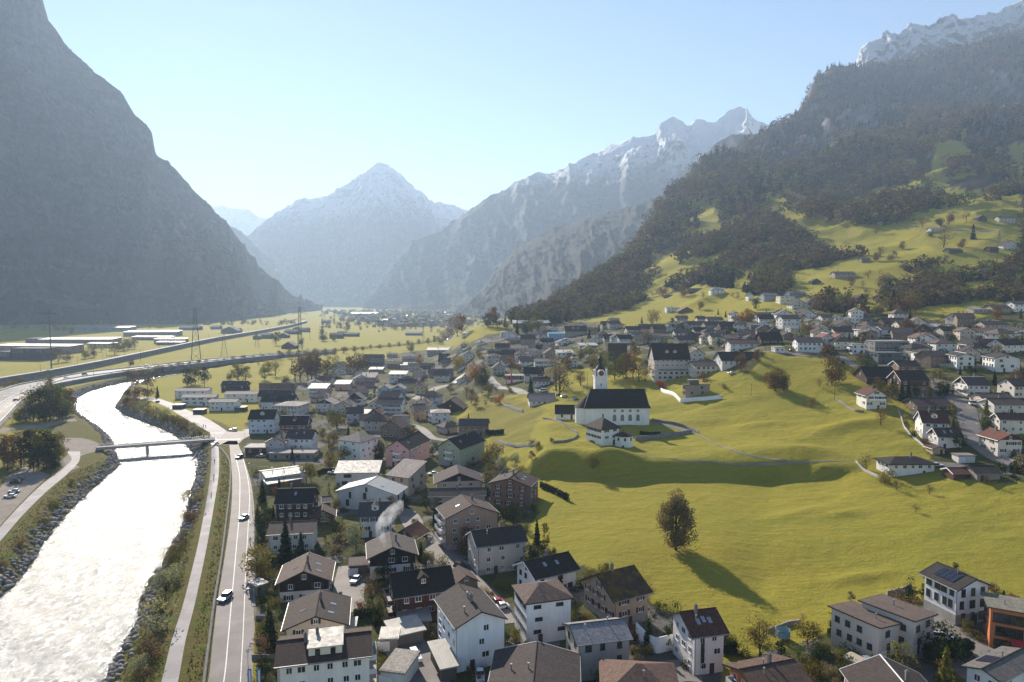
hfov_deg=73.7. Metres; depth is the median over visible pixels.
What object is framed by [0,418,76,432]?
underpass lane
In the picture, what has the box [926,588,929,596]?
window
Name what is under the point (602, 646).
window
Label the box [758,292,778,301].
house
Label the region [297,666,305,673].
window
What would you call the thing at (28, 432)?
tree
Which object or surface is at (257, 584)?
shed
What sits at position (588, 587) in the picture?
window
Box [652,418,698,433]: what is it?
churchyard wall
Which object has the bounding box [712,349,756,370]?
house
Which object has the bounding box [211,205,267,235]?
hills
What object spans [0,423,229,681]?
grass
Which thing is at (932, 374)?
tree
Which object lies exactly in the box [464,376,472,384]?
house
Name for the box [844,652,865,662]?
garden pavilion
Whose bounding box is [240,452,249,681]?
road marking
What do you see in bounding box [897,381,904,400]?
conifer tree
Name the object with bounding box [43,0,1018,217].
sky
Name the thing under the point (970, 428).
village street
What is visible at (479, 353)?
tree
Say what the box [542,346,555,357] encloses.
house
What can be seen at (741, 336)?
house
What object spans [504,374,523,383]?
town hall
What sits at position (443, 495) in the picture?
house
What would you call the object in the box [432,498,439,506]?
tree
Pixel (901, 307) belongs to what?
tree
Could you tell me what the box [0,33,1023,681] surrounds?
ground
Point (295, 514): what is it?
window
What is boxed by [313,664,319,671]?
window
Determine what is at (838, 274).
house
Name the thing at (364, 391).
house
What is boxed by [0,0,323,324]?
hills
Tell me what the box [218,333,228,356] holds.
lattice pylon
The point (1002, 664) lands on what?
house
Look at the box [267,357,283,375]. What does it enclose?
tree
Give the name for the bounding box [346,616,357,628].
shed
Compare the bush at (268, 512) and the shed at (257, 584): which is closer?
the shed at (257, 584)
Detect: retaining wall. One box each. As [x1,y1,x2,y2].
[202,447,230,681]
[498,439,538,447]
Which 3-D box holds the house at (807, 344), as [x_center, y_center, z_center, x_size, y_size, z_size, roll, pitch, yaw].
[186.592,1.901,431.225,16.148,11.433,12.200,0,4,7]
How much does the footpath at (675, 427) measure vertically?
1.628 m
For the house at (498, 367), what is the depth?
549.00 m
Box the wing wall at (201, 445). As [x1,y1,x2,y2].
[190,435,208,460]
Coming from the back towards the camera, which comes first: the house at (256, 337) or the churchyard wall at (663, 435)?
the house at (256, 337)
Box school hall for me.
[687,361,718,376]
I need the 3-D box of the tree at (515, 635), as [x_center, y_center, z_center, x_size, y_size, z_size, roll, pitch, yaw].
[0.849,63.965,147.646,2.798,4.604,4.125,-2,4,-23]
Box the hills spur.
[455,133,756,318]
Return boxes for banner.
[247,668,251,681]
[257,669,260,681]
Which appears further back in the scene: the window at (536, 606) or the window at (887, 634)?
the window at (536, 606)
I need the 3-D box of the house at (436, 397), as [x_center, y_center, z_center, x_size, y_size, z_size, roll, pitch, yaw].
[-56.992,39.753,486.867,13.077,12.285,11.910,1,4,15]
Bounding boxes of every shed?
[247,577,268,595]
[263,475,302,490]
[321,495,331,505]
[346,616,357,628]
[923,443,947,454]
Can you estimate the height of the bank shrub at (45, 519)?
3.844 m
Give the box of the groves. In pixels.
[0,309,496,332]
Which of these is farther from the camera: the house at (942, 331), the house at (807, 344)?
the house at (942, 331)
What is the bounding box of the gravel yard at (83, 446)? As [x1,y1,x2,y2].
[60,438,97,469]
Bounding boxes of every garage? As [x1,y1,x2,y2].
[348,556,368,575]
[377,626,400,651]
[379,648,419,681]
[397,521,429,542]
[427,638,459,681]
[452,565,480,587]
[771,346,784,352]
[785,327,802,331]
[951,453,976,462]
[963,465,1003,480]
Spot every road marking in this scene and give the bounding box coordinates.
[223,455,239,681]
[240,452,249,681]
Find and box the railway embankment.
[0,320,305,385]
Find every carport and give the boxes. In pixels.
[172,403,185,408]
[193,408,207,413]
[234,406,247,411]
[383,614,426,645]
[396,607,431,629]
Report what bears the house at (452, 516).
on the ground at (782, 543)
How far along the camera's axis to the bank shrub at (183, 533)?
221.12 m
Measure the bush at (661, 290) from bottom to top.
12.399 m
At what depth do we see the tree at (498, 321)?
821.52 m
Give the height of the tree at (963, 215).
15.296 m
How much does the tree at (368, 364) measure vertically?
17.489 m
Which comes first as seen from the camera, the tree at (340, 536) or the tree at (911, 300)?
the tree at (340, 536)
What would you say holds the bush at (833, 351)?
on the ground at (782, 543)
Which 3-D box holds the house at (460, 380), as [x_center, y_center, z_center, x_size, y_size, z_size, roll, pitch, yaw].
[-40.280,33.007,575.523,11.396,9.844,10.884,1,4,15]
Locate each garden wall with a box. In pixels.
[252,654,274,658]
[255,615,275,619]
[502,402,522,412]
[543,417,577,432]
[553,433,577,442]
[767,619,800,632]
[836,398,863,412]
[856,460,883,480]
[887,584,911,595]
[898,409,925,447]
[939,363,973,369]
[1001,454,1022,464]
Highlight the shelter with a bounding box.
[940,467,970,479]
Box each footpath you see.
[640,454,852,464]
[652,422,692,433]
[693,432,786,461]
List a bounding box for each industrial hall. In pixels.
[0,343,83,353]
[0,350,11,359]
[10,347,56,359]
[25,337,48,343]
[37,337,121,343]
[77,326,136,330]
[87,342,118,347]
[123,330,182,335]
[131,336,174,339]
[154,338,188,343]
[156,341,169,344]
[168,341,184,344]
[351,312,378,315]
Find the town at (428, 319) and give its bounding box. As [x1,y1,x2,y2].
[324,309,483,326]
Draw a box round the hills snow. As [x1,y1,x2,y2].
[856,0,1023,66]
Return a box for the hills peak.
[247,162,467,306]
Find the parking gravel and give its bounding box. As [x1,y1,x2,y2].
[0,467,48,524]
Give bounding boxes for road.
[208,439,254,681]
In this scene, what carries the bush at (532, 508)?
on the ground at (782, 543)
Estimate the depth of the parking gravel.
271.38 m
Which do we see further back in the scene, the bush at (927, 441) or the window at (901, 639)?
the bush at (927, 441)
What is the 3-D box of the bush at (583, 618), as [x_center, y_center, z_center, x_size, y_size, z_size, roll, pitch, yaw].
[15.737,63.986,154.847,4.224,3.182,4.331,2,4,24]
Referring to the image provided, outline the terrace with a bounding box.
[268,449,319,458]
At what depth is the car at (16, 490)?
263.85 m
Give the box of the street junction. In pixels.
[209,431,251,444]
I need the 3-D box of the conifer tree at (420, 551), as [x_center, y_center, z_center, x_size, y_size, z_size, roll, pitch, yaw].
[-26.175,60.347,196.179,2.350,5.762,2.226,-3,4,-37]
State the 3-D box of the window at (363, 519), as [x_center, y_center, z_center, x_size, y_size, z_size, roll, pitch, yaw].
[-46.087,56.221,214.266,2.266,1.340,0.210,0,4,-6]
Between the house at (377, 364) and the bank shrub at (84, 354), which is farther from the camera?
the bank shrub at (84, 354)
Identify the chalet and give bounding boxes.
[754,330,783,345]
[780,330,792,339]
[872,295,880,302]
[874,316,904,325]
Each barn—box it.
[278,332,289,337]
[281,341,297,348]
[329,333,343,338]
[344,332,359,336]
[405,331,422,334]
[437,396,467,411]
[512,320,550,326]
[675,307,692,313]
[686,288,702,293]
[808,278,821,284]
[846,310,867,316]
[850,295,867,302]
[852,366,892,383]
[858,257,870,262]
[943,248,963,253]
[945,179,955,183]
[973,215,986,221]
[983,247,998,252]
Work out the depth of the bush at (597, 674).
132.43 m
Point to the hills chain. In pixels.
(454, 264)
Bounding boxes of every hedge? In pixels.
[317,468,334,473]
[353,607,379,626]
[374,453,383,459]
[485,429,504,435]
[539,481,569,500]
[640,431,660,434]
[723,635,737,655]
[921,636,975,659]
[1009,465,1023,473]
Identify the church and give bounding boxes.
[574,350,650,424]
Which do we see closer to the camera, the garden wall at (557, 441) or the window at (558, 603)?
the window at (558, 603)
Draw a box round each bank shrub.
[0,381,10,387]
[0,560,10,567]
[9,380,19,384]
[9,536,29,548]
[33,513,51,523]
[46,497,65,507]
[52,348,64,362]
[60,350,73,361]
[80,347,90,358]
[88,345,97,356]
[108,342,121,354]
[114,338,130,350]
[121,369,133,377]
[122,338,133,347]
[125,652,151,671]
[126,368,140,376]
[126,399,139,409]
[130,395,140,402]
[132,665,157,681]
[134,400,148,407]
[134,595,182,634]
[136,632,166,659]
[141,404,152,413]
[145,366,153,374]
[146,406,159,417]
[146,567,185,590]
[148,365,161,373]
[152,406,170,419]
[154,599,168,612]
[157,412,176,423]
[157,561,186,579]
[161,543,189,565]
[163,544,178,554]
[165,414,179,422]
[170,535,189,546]
[174,416,188,428]
[175,486,204,506]
[179,528,187,536]
[180,420,192,430]
[180,510,199,522]
[187,425,197,432]
[286,349,293,358]
[341,347,347,352]
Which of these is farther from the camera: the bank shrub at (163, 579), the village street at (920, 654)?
the bank shrub at (163, 579)
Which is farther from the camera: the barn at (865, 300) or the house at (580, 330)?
the house at (580, 330)
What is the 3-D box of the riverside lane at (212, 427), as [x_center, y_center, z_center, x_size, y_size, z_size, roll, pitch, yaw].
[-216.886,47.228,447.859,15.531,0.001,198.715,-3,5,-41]
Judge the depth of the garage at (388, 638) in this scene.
145.40 m
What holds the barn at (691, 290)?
on the ground at (782, 543)
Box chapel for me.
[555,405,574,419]
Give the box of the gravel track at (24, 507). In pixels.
[0,451,79,540]
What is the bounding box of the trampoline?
[775,626,789,642]
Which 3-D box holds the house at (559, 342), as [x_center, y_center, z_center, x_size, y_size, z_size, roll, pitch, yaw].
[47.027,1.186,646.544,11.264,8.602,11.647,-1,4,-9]
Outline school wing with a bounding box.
[651,369,688,382]
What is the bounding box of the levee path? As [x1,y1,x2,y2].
[161,433,218,681]
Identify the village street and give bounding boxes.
[332,566,365,611]
[385,639,449,681]
[392,507,472,569]
[412,373,464,398]
[414,424,446,440]
[471,570,514,623]
[488,376,533,394]
[660,660,702,681]
[733,351,807,355]
[833,354,859,367]
[898,638,946,657]
[934,394,1019,465]
[934,461,968,467]
[934,616,995,657]
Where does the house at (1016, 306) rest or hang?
on the ground at (782, 543)
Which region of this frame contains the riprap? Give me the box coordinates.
[0,339,447,681]
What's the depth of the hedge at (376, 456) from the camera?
316.49 m
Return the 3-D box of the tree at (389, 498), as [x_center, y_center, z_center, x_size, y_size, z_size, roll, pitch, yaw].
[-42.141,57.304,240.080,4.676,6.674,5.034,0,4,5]
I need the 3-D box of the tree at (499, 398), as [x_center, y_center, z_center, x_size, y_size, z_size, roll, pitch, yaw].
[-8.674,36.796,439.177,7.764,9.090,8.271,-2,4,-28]
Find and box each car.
[2,493,16,497]
[7,488,20,492]
[9,479,22,483]
[12,476,25,479]
[217,590,232,601]
[235,454,243,458]
[238,514,249,519]
[349,574,361,583]
[409,646,422,661]
[453,561,470,568]
[475,667,484,681]
[492,597,503,603]
[496,601,509,608]
[933,629,953,640]
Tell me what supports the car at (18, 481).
on the parking gravel
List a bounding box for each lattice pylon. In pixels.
[187,307,201,359]
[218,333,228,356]
[293,306,306,349]
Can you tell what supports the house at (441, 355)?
on the ground at (782, 543)
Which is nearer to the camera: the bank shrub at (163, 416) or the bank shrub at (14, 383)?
the bank shrub at (163, 416)
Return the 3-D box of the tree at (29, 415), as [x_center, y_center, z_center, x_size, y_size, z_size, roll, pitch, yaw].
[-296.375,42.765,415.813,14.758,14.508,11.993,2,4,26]
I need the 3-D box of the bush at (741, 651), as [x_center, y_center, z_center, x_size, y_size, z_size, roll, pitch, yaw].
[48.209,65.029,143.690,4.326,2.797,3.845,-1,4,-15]
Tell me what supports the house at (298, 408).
on the ground at (782, 543)
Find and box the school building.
[647,342,690,375]
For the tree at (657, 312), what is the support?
on the ground at (782, 543)
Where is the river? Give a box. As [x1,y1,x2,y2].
[0,335,453,681]
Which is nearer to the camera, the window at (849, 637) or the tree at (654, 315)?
the window at (849, 637)
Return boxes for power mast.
[41,312,57,368]
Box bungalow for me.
[873,452,938,476]
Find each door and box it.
[348,568,357,575]
[377,641,389,651]
[379,676,391,681]
[470,659,474,669]
[709,663,713,673]
[913,645,919,656]
[958,458,964,462]
[973,614,976,622]
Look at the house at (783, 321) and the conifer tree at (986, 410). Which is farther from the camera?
the house at (783, 321)
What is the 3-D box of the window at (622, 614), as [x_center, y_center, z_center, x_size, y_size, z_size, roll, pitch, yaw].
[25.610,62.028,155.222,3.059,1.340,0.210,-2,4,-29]
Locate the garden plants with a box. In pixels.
[254,315,1023,681]
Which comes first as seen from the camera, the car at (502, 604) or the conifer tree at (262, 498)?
the car at (502, 604)
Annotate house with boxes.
[174,388,212,398]
[179,326,202,329]
[180,394,219,405]
[208,398,241,410]
[210,325,222,328]
[220,381,250,391]
[221,326,241,332]
[224,391,258,401]
[247,406,280,433]
[253,334,261,338]
[257,390,294,404]
[257,465,305,484]
[259,333,273,338]
[259,383,295,392]
[260,395,298,408]
[264,430,287,453]
[266,515,319,553]
[273,400,310,414]
[273,483,319,520]
[273,626,376,681]
[275,552,335,602]
[278,412,312,433]
[280,588,351,635]
[284,329,301,333]
[285,426,318,448]
[302,328,309,331]
[307,379,321,386]
[307,383,330,395]
[309,390,333,401]
[310,503,336,524]
[315,395,340,411]
[317,374,335,385]
[317,386,332,393]
[319,393,339,400]
[326,369,341,377]
[332,360,348,369]
[333,397,357,413]
[334,366,349,373]
[334,380,352,389]
[334,460,382,488]
[335,475,408,511]
[337,430,379,459]
[345,404,363,422]
[347,384,365,394]
[347,390,366,404]
[351,387,368,397]
[352,372,367,382]
[354,368,367,375]
[355,378,375,386]
[357,497,393,537]
[359,411,380,426]
[362,354,384,361]
[362,373,377,381]
[363,411,392,430]
[365,531,418,578]
[366,362,383,368]
[367,405,386,414]
[368,366,383,372]
[368,396,378,408]
[375,396,406,413]
[377,383,392,395]
[379,389,404,397]
[379,416,409,437]
[383,561,455,617]
[384,430,430,466]
[385,458,426,495]
[386,351,397,356]
[387,361,401,368]
[388,371,407,382]
[391,383,406,397]
[392,414,410,427]
[397,377,417,390]
[400,362,410,368]
[402,355,416,361]
[408,361,419,370]
[409,398,436,415]
[409,401,426,419]
[412,366,425,377]
[412,375,423,383]
[414,380,428,393]
[420,364,430,374]
[420,388,442,404]
[421,362,434,368]
[427,348,448,356]
[428,367,438,377]
[428,409,450,422]
[428,483,486,507]
[433,370,451,381]
[433,465,483,487]
[433,583,507,672]
[434,494,499,550]
[435,421,457,433]
[437,430,485,466]
[438,352,449,357]
[438,356,450,364]
[438,367,453,378]
[440,358,452,366]
[457,374,465,384]
[458,363,467,371]
[458,416,489,435]
[461,346,471,353]
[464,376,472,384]
[465,350,474,362]
[465,521,528,575]
[476,341,486,345]
[487,347,501,352]
[487,351,500,364]
[488,350,500,357]
[488,641,580,681]
[489,469,539,508]
[492,362,505,374]
[495,343,509,349]
[500,356,514,365]
[501,348,515,358]
[503,329,517,338]
[507,336,520,343]
[510,344,527,351]
[511,579,573,642]
[512,549,580,588]
[514,349,528,360]
[518,355,535,366]
[520,334,535,345]
[523,365,543,382]
[527,332,539,338]
[527,390,555,406]
[528,341,542,351]
[529,350,542,357]
[532,375,550,387]
[533,357,556,366]
[536,343,542,351]
[538,332,548,342]
[539,326,548,335]
[540,336,553,344]
[542,330,555,334]
[542,343,558,351]
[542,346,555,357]
[547,333,577,339]
[548,325,558,332]
[555,338,568,345]
[555,349,573,357]
[562,338,573,342]
[562,616,633,680]
[563,326,587,337]
[568,355,578,366]
[574,322,585,325]
[577,342,597,349]
[579,562,653,625]
[581,345,595,350]
[584,414,620,445]
[587,327,597,333]
[588,335,602,342]
[597,329,607,337]
[599,321,606,328]
[599,659,678,681]
[601,332,612,342]
[605,319,620,329]
[605,342,627,359]
[609,334,616,341]
[614,333,632,342]
[614,431,633,447]
[624,325,641,332]
[627,330,643,335]
[632,334,646,344]
[640,323,651,332]
[646,332,670,338]
[647,333,661,342]
[648,323,666,333]
[665,305,678,312]
[665,323,675,331]
[667,603,730,675]
[672,327,688,336]
[672,333,694,343]
[674,320,690,328]
[675,315,688,322]
[682,379,710,397]
[686,320,701,327]
[686,332,703,340]
[689,346,704,360]
[690,326,706,332]
[695,316,704,320]
[698,332,706,344]
[700,321,718,327]
[701,326,714,334]
[704,315,723,321]
[706,330,721,344]
[709,286,724,294]
[712,349,756,370]
[713,327,727,336]
[715,322,733,329]
[722,652,812,681]
[724,333,738,343]
[724,337,760,351]
[728,310,738,320]
[731,316,745,321]
[732,321,746,331]
[737,331,748,338]
[739,327,755,333]
[743,332,756,338]
[745,291,753,300]
[746,321,768,329]
[754,310,770,320]
[755,322,770,333]
[757,314,773,322]
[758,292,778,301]
[765,324,780,331]
[774,310,792,318]
[775,314,800,328]
[776,294,794,303]
[784,290,806,296]
[786,298,803,309]
[792,335,823,352]
[794,307,813,314]
[797,309,816,320]
[801,316,814,326]
[803,297,815,307]
[809,326,828,336]
[810,317,824,325]
[812,321,828,328]
[812,324,829,333]
[815,330,833,345]
[816,312,831,322]
[827,318,854,328]
[827,601,902,658]
[828,325,853,337]
[828,334,855,349]
[830,271,855,277]
[831,331,845,338]
[832,313,841,321]
[839,654,926,681]
[840,315,859,323]
[847,306,863,318]
[847,344,865,353]
[853,324,879,336]
[854,384,889,409]
[856,319,884,327]
[857,327,877,341]
[858,593,938,656]
[864,340,909,351]
[869,351,902,362]
[875,325,893,336]
[886,368,929,393]
[887,358,921,369]
[888,307,908,318]
[889,325,913,340]
[891,317,910,326]
[898,341,929,357]
[901,394,951,411]
[907,331,933,343]
[909,348,931,359]
[910,315,927,323]
[911,321,930,332]
[911,339,933,349]
[913,347,947,367]
[913,408,950,438]
[918,331,939,340]
[918,561,994,624]
[924,324,947,329]
[926,228,944,231]
[926,336,957,352]
[926,424,964,447]
[931,325,955,336]
[944,311,958,323]
[946,351,976,369]
[952,325,975,339]
[953,311,975,326]
[953,373,991,395]
[957,336,982,348]
[957,343,980,360]
[960,340,990,353]
[961,646,1023,681]
[966,306,990,312]
[967,389,1013,406]
[971,325,990,336]
[974,318,1009,329]
[976,336,993,345]
[976,425,1023,456]
[977,395,1023,412]
[981,326,1017,338]
[981,351,1021,371]
[981,591,1023,647]
[982,303,1010,312]
[986,336,1023,352]
[989,409,1023,434]
[993,215,1014,223]
[995,374,1023,397]
[996,240,1018,248]
[1003,298,1023,311]
[1007,325,1023,337]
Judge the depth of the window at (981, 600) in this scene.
152.22 m
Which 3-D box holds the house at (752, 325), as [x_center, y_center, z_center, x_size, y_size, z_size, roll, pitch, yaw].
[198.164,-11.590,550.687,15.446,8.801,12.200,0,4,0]
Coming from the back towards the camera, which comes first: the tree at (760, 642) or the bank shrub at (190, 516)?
the bank shrub at (190, 516)
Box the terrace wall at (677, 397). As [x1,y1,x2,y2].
[661,388,721,402]
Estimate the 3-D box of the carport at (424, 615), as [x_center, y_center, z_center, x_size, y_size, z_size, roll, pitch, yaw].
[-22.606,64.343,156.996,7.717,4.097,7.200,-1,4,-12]
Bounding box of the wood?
[505,27,1023,325]
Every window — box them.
[277,505,285,508]
[284,595,292,600]
[285,667,292,675]
[286,584,294,589]
[292,513,301,516]
[293,629,303,634]
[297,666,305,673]
[300,574,307,579]
[311,582,323,587]
[311,619,320,624]
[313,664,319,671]
[315,649,319,655]
[327,662,333,670]
[327,677,333,681]
[330,647,335,653]
[342,661,348,668]
[343,675,349,681]
[353,659,361,666]
[354,673,360,681]
[360,526,369,530]
[361,518,368,521]
[370,518,377,521]
[381,526,388,529]
[386,557,396,562]
[388,567,395,572]
[389,549,396,554]
[399,556,410,561]
[402,598,411,603]
[412,596,424,602]
[426,594,438,600]
[478,638,484,645]
[482,650,489,657]
[483,624,489,631]
[494,500,501,503]
[506,486,513,489]
[506,493,514,497]
[533,605,541,609]
[535,617,542,621]
[556,602,563,606]
[557,626,565,630]
[585,583,590,590]
[585,645,591,652]
[586,595,592,603]
[593,588,598,595]
[593,599,598,607]
[596,580,601,588]
[599,592,604,599]
[599,603,606,613]
[600,643,604,650]
[607,609,613,617]
[617,641,621,648]
[619,600,629,605]
[619,609,629,617]
[636,606,643,612]
[701,643,704,651]
[713,647,720,654]
[733,672,736,681]
[835,615,839,623]
[836,629,841,636]
[844,620,849,627]
[846,633,851,641]
[856,638,861,646]
[857,625,861,632]
[866,642,871,650]
[885,630,890,637]
[899,636,903,642]
[900,624,905,631]
[926,578,931,585]
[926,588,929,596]
[934,582,940,589]
[934,592,938,600]
[940,585,946,592]
[942,595,946,605]
[948,598,952,607]
[959,601,963,609]
[961,589,965,597]
[969,600,975,608]
[971,588,975,595]
[973,673,980,681]
[978,610,983,618]
[980,599,983,606]
[983,609,986,623]
[992,612,1012,625]
[993,638,1007,647]
[995,625,1009,637]
[1009,628,1023,640]
[1012,615,1023,627]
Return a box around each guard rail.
[0,349,333,390]
[0,350,331,403]
[0,351,331,421]
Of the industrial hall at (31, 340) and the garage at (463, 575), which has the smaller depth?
the garage at (463, 575)
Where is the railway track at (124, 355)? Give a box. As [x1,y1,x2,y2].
[0,324,290,377]
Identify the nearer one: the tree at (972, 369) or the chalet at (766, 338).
the tree at (972, 369)
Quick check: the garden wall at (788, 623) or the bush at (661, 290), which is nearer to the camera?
the garden wall at (788, 623)
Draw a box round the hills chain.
[363,106,768,309]
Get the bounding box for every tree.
[0,434,11,465]
[0,435,22,465]
[2,453,16,470]
[3,430,30,467]
[6,408,27,422]
[8,429,48,465]
[15,399,35,421]
[16,388,41,406]
[19,390,38,420]
[20,445,44,470]
[21,385,52,421]
[28,428,51,461]
[32,444,54,470]
[33,399,58,422]
[33,430,59,467]
[37,386,64,420]
[38,375,53,389]
[41,451,62,469]
[44,382,72,417]
[44,434,66,462]
[50,431,70,456]
[55,401,69,418]
[59,388,76,414]
[62,388,76,410]
[122,389,132,404]
[127,378,140,395]
[140,376,156,396]
[182,367,193,385]
[189,364,200,383]
[195,367,210,385]
[226,369,235,379]
[232,363,246,380]
[239,542,276,577]
[240,366,251,380]
[248,632,272,660]
[250,556,271,578]
[253,504,259,523]
[253,512,273,535]
[253,522,267,539]
[255,619,265,636]
[256,655,273,679]
[257,479,267,502]
[257,589,265,605]
[259,364,268,379]
[261,606,276,637]
[262,360,272,371]
[263,548,275,565]
[263,613,278,648]
[264,600,276,623]
[265,567,280,590]
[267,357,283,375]
[270,332,280,343]
[271,505,275,518]
[275,478,281,495]
[275,521,296,565]
[278,408,290,417]
[280,475,288,487]
[289,355,305,380]
[290,448,293,459]
[296,532,306,557]
[297,352,315,381]
[299,463,317,482]
[306,352,324,377]
[314,544,322,554]
[317,355,336,375]
[318,330,325,340]
[318,428,326,438]
[321,450,338,467]
[321,511,333,524]
[322,434,331,447]
[325,404,349,427]
[326,431,340,446]
[327,544,338,556]
[329,517,345,535]
[332,499,339,508]
[335,446,350,460]
[336,524,349,538]
[341,521,366,550]
[346,353,367,371]
[352,419,358,427]
[354,544,363,556]
[359,357,370,370]
[360,570,383,601]
[372,442,384,456]
[374,562,391,584]
[374,593,385,619]
[387,495,399,510]
[401,494,410,507]
[407,341,415,351]
[412,535,425,550]
[416,354,424,366]
[416,538,427,551]
[417,541,422,559]
[420,498,430,509]
[420,550,435,561]
[430,441,437,454]
[430,506,436,526]
[431,604,436,621]
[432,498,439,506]
[436,336,443,343]
[439,328,451,339]
[446,317,456,335]
[446,382,454,393]
[449,313,464,335]
[450,356,462,371]
[453,355,464,366]
[453,525,474,555]
[455,313,466,333]
[461,385,469,397]
[464,461,472,469]
[467,361,482,380]
[470,393,479,405]
[472,369,484,382]
[475,348,482,357]
[477,366,490,384]
[479,451,496,466]
[480,313,493,326]
[481,472,491,486]
[482,382,494,397]
[483,462,496,476]
[483,478,489,499]
[484,468,499,486]
[486,306,497,324]
[486,442,503,458]
[491,314,504,326]
[491,503,509,526]
[493,392,504,404]
[495,457,505,469]
[504,503,521,524]
[507,357,515,365]
[507,625,521,644]
[509,453,522,467]
[514,320,519,333]
[515,363,522,371]
[520,318,534,333]
[521,542,544,560]
[522,521,530,533]
[525,317,539,331]
[527,377,533,392]
[528,450,535,459]
[532,519,540,545]
[534,318,544,331]
[538,354,574,390]
[541,523,549,549]
[546,365,572,395]
[550,364,569,386]
[561,355,572,368]
[571,595,583,609]
[573,370,585,382]
[574,371,585,384]
[575,348,587,360]
[582,345,597,361]
[586,454,598,468]
[587,328,590,338]
[589,345,608,364]
[589,358,597,370]
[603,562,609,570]
[604,351,625,378]
[613,355,629,376]
[617,352,635,378]
[625,354,639,377]
[627,354,651,381]
[628,338,641,356]
[639,365,650,379]
[640,334,648,343]
[641,618,651,649]
[642,614,655,626]
[648,312,656,322]
[651,627,662,636]
[653,310,660,321]
[655,488,699,549]
[661,597,685,623]
[664,627,672,649]
[678,284,689,297]
[697,301,704,309]
[715,338,723,346]
[724,634,738,644]
[734,352,746,369]
[738,308,753,321]
[739,610,782,656]
[745,310,756,321]
[747,626,758,637]
[752,298,760,309]
[752,348,761,359]
[753,621,770,638]
[764,369,789,390]
[765,368,782,390]
[776,377,791,389]
[777,371,790,390]
[794,620,824,649]
[799,323,807,331]
[804,324,815,334]
[804,397,816,407]
[808,641,833,664]
[821,319,834,327]
[821,354,844,386]
[827,358,850,382]
[827,612,831,636]
[833,648,847,665]
[839,651,855,680]
[843,320,852,327]
[846,590,855,600]
[847,277,855,285]
[855,331,868,343]
[857,453,873,468]
[870,302,882,314]
[870,377,885,389]
[872,405,888,424]
[873,252,880,260]
[875,274,888,287]
[876,270,890,281]
[878,301,888,312]
[880,639,917,666]
[883,383,899,397]
[887,250,898,260]
[888,290,895,310]
[888,588,923,605]
[889,297,908,310]
[891,646,899,661]
[893,479,901,489]
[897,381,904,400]
[899,241,905,248]
[899,318,914,327]
[900,295,918,312]
[902,380,912,402]
[902,576,916,600]
[909,291,925,312]
[912,386,919,396]
[918,577,924,597]
[919,620,967,661]
[925,483,936,494]
[926,385,932,397]
[929,372,938,382]
[933,636,952,670]
[933,644,954,681]
[933,657,940,671]
[934,217,945,226]
[934,227,955,247]
[935,377,948,396]
[941,376,952,393]
[944,213,954,224]
[948,398,957,412]
[952,432,968,449]
[956,238,967,247]
[956,638,966,659]
[960,618,975,633]
[961,210,972,221]
[965,365,977,375]
[969,224,977,239]
[979,414,997,430]
[981,192,988,199]
[982,399,989,414]
[984,472,990,483]
[991,305,1004,319]
[991,344,1002,352]
[991,371,997,384]
[997,332,1012,338]
[1007,367,1023,377]
[1009,461,1020,477]
[1013,454,1023,473]
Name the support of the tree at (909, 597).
on the ground at (782, 543)
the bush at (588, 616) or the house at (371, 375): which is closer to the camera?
the bush at (588, 616)
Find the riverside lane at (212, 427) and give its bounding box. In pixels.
[138,397,225,437]
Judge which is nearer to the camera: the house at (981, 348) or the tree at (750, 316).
the house at (981, 348)
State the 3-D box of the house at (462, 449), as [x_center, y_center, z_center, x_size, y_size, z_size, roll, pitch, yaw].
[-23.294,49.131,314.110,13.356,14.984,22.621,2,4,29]
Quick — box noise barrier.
[0,321,306,382]
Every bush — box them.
[249,536,264,545]
[250,467,259,475]
[260,507,274,520]
[268,596,282,605]
[269,486,277,493]
[270,580,278,590]
[275,605,284,615]
[329,547,342,555]
[354,600,364,609]
[360,599,373,607]
[376,656,386,669]
[413,521,432,535]
[427,621,437,639]
[434,553,449,565]
[465,665,475,675]
[471,670,487,681]
[479,585,491,593]
[487,591,495,597]
[495,579,511,589]
[505,630,511,644]
[529,505,537,511]
[532,441,541,449]
[571,608,578,619]
[573,615,586,621]
[575,577,583,588]
[580,613,592,620]
[582,567,595,577]
[589,666,598,681]
[596,564,605,572]
[629,619,641,639]
[629,644,643,660]
[642,643,655,653]
[651,599,668,609]
[655,287,668,294]
[655,381,667,388]
[680,656,688,669]
[696,370,710,381]
[733,641,750,658]
[774,640,790,657]
[790,644,807,657]
[796,654,818,673]
[808,660,826,678]
[809,674,819,681]
[812,638,830,654]
[820,345,830,355]
[823,665,841,681]
[824,346,841,357]
[835,640,859,656]
[848,364,862,373]
[862,359,874,365]
[876,468,896,483]
[905,659,924,672]
[909,429,918,436]
[921,438,931,444]
[925,229,936,236]
[941,365,951,371]
[943,334,957,342]
[951,420,962,427]
[970,629,982,640]
[977,635,987,642]
[985,579,1005,594]
[993,641,1009,648]
[994,462,1011,473]
[1007,451,1019,457]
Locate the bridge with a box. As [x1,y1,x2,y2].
[95,435,214,454]
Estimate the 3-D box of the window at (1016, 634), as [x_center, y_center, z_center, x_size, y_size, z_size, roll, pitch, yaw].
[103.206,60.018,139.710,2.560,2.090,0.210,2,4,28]
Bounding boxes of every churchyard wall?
[635,429,691,440]
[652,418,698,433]
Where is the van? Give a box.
[968,400,976,404]
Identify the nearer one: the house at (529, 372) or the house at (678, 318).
the house at (529, 372)
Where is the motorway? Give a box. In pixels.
[0,350,331,428]
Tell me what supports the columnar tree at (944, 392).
on the ground at (782, 543)

